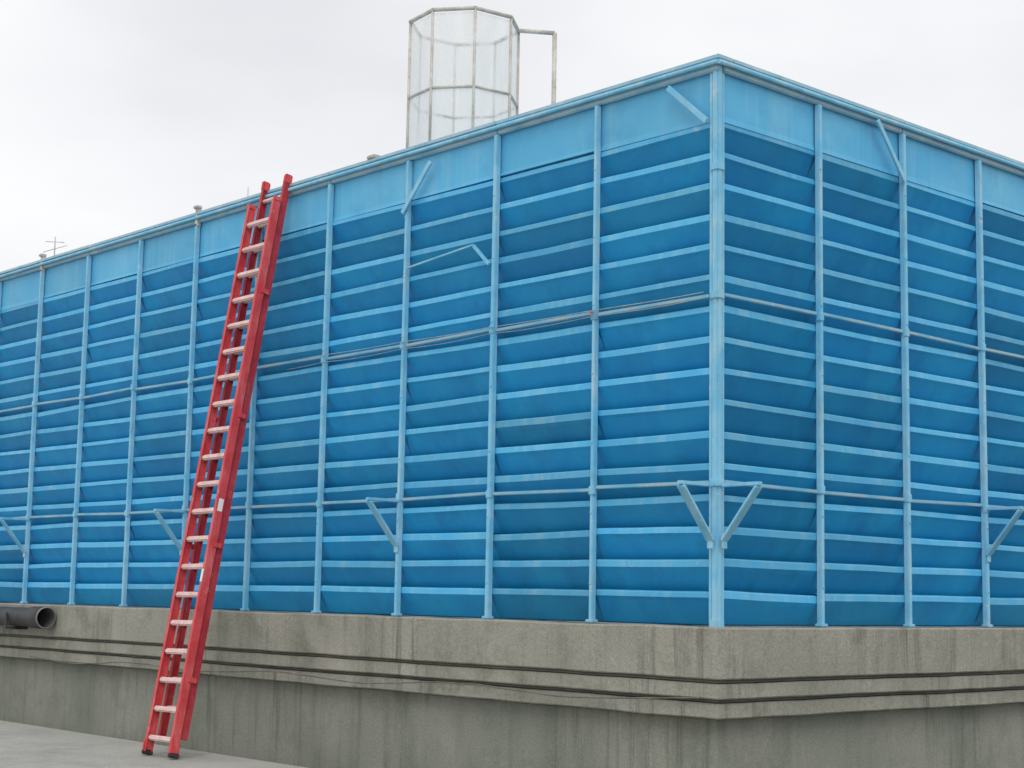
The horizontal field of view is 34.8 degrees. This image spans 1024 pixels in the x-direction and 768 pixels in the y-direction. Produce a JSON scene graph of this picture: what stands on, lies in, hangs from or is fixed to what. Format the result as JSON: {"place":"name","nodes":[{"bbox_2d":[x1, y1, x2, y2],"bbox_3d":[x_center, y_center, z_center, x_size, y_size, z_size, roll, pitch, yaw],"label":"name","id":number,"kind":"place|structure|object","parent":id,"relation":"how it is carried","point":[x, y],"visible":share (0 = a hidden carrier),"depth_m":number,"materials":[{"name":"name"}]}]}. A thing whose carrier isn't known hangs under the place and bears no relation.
{"place":"outdoors","nodes":[
{"label":"outdoors","id":0,"kind":"place"},
{"bbox_2d":[0,720,305,767],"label":"raised slab","id":1,"kind":"structure","parent":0,"point":[26,746],"depth_m":15.24,"materials":[{"name":"grey concrete"}]},
{"bbox_2d":[141,174,292,758],"bbox_3d":[-2.808,0.675,15.769,1.183,5.693,0.567,8,-10,-42],"label":"extension ladder","id":2,"kind":"object","parent":1,"relation":"on","point":[249,350],"visible":1,"depth_m":15.70,"materials":[{"name":"red plastic"}]},
{"bbox_2d":[0,602,1023,767],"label":"concrete plinth","id":3,"kind":"structure","parent":1,"relation":"on","point":[318,690],"depth_m":13.58,"materials":[{"name":"grey concrete"}]},
{"bbox_2d":[0,606,55,628],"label":"drain pipe","id":4,"kind":"object","parent":3,"relation":"attached to","point":[27,617],"visible":1,"depth_m":19.04,"materials":[{"name":"grey metal"}]},
{"bbox_2d":[0,53,1023,626],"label":"cooling tower","id":5,"kind":"structure","parent":3,"relation":"on","point":[718,339],"depth_m":13.90,"materials":[{"name":"paint"}]},
{"bbox_2d":[44,237,66,254],"bbox_3d":[-5.870,-1.661,20.948,0.318,0.470,0.117,2,-7,-6],"label":"antenna","id":6,"kind":"object","parent":5,"relation":"on","point":[55,245],"visible":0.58,"depth_m":20.96,"materials":[{"name":"silver metal"}]},
{"bbox_2d":[406,6,556,147],"bbox_3d":[-0.425,-2.804,16.803,1.287,1.840,1.219,8,-10,-42],"label":"rooftop access cage","id":7,"kind":"object","parent":5,"relation":"on","point":[475,77],"visible":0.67,"depth_m":16.40,"materials":[{"name":"white metal"}]},
{"bbox_2d":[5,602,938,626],"bbox_3d":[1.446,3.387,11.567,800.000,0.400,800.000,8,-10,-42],"label":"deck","id":8,"kind":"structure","parent":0,"point":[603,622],"depth_m":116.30,"materials":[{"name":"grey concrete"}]},
{"bbox_2d":[0,0,1023,271],"label":"sky","id":9,"kind":"structure","parent":0,"point":[118,117],"materials":[{"name":"white"}]}
]}

